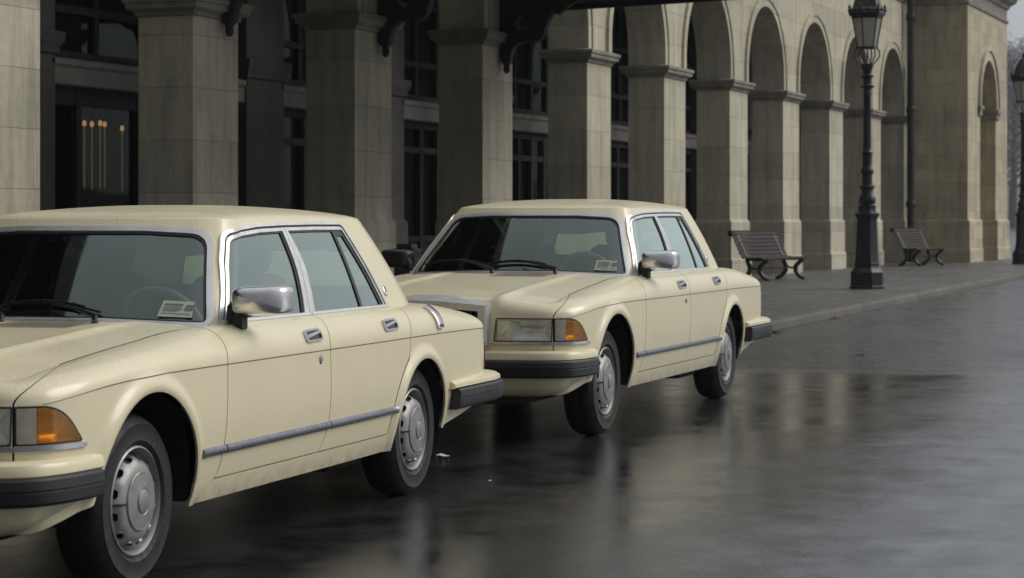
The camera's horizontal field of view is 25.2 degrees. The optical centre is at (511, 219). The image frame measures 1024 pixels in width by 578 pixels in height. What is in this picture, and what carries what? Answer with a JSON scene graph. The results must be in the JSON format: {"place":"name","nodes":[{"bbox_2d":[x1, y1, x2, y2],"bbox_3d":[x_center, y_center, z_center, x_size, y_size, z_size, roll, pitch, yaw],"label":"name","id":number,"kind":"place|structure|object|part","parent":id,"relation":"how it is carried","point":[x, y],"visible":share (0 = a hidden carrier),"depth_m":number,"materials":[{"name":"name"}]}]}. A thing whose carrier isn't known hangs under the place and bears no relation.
{"place":"outdoors","nodes":[
{"label":"outdoors","id":0,"kind":"place"},
{"bbox_2d":[393,244,421,275],"bbox_3d":[-1.144,0.764,25.074,0.240,1.000,0.240,0,0,21],"label":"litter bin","id":1,"kind":"object","parent":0,"point":[415,249],"visible":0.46,"depth_m":25.00,"materials":[{"name":"black metal"}]},
{"bbox_2d":[0,0,1016,275],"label":"station building","id":2,"kind":"structure","parent":0,"point":[716,120],"depth_m":40.85,"materials":[{"name":"stone"}]},
{"bbox_2d":[221,0,726,73],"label":"iron canopy","id":3,"kind":"object","parent":2,"relation":"attached to","point":[539,14],"visible":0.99,"depth_m":36.42,"materials":[{"name":"black metal"}]},
{"bbox_2d":[0,228,1023,577],"bbox_3d":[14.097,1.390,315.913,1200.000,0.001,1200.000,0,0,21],"label":"road","id":4,"kind":"structure","parent":0,"point":[824,450],"depth_m":11.86,"materials":[{"name":"grey asphalt"}]},
{"bbox_2d":[0,205,503,577],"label":"saloon car","id":5,"kind":"object","parent":4,"relation":"on","point":[156,361],"visible":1,"depth_m":9.89,"materials":[{"name":"beige paint"}]},
{"bbox_3d":[-2.599,0.537,10.367,0.319,1.004,1.327,0,0,17],"label":"door","id":6,"kind":"part","parent":5,"relation":"part of","materials":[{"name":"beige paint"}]},
{"bbox_3d":[-2.285,0.536,11.377,0.330,1.006,1.230,0,0,17],"label":"door","id":7,"kind":"part","parent":5,"relation":"part of","materials":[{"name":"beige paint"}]},
{"bbox_3d":[-1.231,0.231,12.141,1.252,0.364,0.324,0,0,17],"label":"rear window","id":8,"kind":"part","parent":5,"relation":"part of","materials":[{"name":"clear glass"}]},
{"bbox_3d":[-1.110,0.537,9.904,0.319,1.004,1.327,0,0,17],"label":"door","id":9,"kind":"part","parent":5,"relation":"part of","materials":[{"name":"beige paint"}]},
{"bbox_3d":[-0.797,0.536,10.914,0.330,1.006,1.230,0,0,17],"label":"door","id":10,"kind":"part","parent":5,"relation":"part of","materials":[{"name":"beige paint"}]},
{"bbox_2d":[381,199,772,434],"bbox_3d":[0.366,0.618,16.910,2.195,1.545,5.829,0,0,19],"label":"saloon car","id":11,"kind":"object","parent":4,"relation":"on","point":[586,308],"visible":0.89,"depth_m":15.96,"materials":[{"name":"beige paint"}]},
{"bbox_3d":[-0.594,0.488,16.652,0.337,1.062,1.404,0,0,19],"label":"door","id":12,"kind":"part","parent":11,"relation":"part of","materials":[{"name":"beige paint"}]},
{"bbox_3d":[-0.230,0.487,17.710,0.349,1.065,1.301,0,0,19],"label":"door","id":13,"kind":"part","parent":11,"relation":"part of","materials":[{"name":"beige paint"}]},
{"bbox_3d":[0.907,0.164,18.486,1.325,0.385,0.343,0,0,19],"label":"rear window","id":14,"kind":"part","parent":11,"relation":"part of","materials":[{"name":"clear glass"}]},
{"bbox_3d":[0.966,0.488,16.117,0.337,1.062,1.404,0,0,19],"label":"door","id":15,"kind":"part","parent":11,"relation":"part of","materials":[{"name":"beige paint"}]},
{"bbox_3d":[1.328,0.487,17.175,0.349,1.065,1.301,0,0,19],"label":"door","id":16,"kind":"part","parent":11,"relation":"part of","materials":[{"name":"beige paint"}]},
{"bbox_2d":[769,272,1023,330],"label":"kerb","id":17,"kind":"structure","parent":4,"relation":"on","point":[793,320],"depth_m":35.90,"materials":[{"name":"stone"}]},
{"bbox_2d":[1007,183,1019,218],"bbox_3d":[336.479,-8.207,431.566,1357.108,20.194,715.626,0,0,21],"label":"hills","id":18,"kind":"structure","parent":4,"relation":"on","point":[1018,193],"depth_m":634.97,"materials":[{"name":"grey"}]},
{"bbox_2d":[1007,47,1020,188],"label":"bare tree","id":19,"kind":"object","parent":4,"relation":"on","point":[1011,120],"depth_m":444.14,"materials":[{"name":"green plant"}]},
{"bbox_2d":[1007,32,1023,227],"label":"bare tree","id":20,"kind":"object","parent":4,"relation":"on","point":[1013,189],"visible":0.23,"depth_m":394.54,"materials":[{"name":"grey plant"}]},
{"bbox_2d":[1007,42,1023,179],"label":"bare tree","id":21,"kind":"object","parent":4,"relation":"on","point":[1018,144],"visible":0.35,"depth_m":353.62,"materials":[{"name":"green plant"}]},
{"bbox_2d":[752,248,1023,317],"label":"pavement","id":22,"kind":"structure","parent":0,"point":[793,293],"depth_m":46.13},
{"bbox_2d":[727,230,807,280],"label":"park bench","id":23,"kind":"object","parent":22,"relation":"on","point":[750,244],"visible":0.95,"depth_m":47.90,"materials":[{"name":"black metal"}]},
{"bbox_2d":[848,0,886,288],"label":"street lamp","id":24,"kind":"object","parent":22,"relation":"on","point":[867,16],"visible":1,"depth_m":41.86,"materials":[{"name":"black metal"}]},
{"bbox_2d":[890,228,945,265],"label":"park bench","id":25,"kind":"object","parent":22,"relation":"on","point":[915,240],"visible":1,"depth_m":63.03,"materials":[{"name":"black metal"}]},
{"bbox_2d":[1010,52,1023,263],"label":"street lamp","id":26,"kind":"object","parent":22,"relation":"on","point":[1017,77],"visible":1,"depth_m":65.25,"materials":[{"name":"black metal"}]},
{"bbox_2d":[1007,0,1023,184],"label":"sky","id":27,"kind":"structure","parent":0,"point":[1015,15],"materials":[{"name":"white"}]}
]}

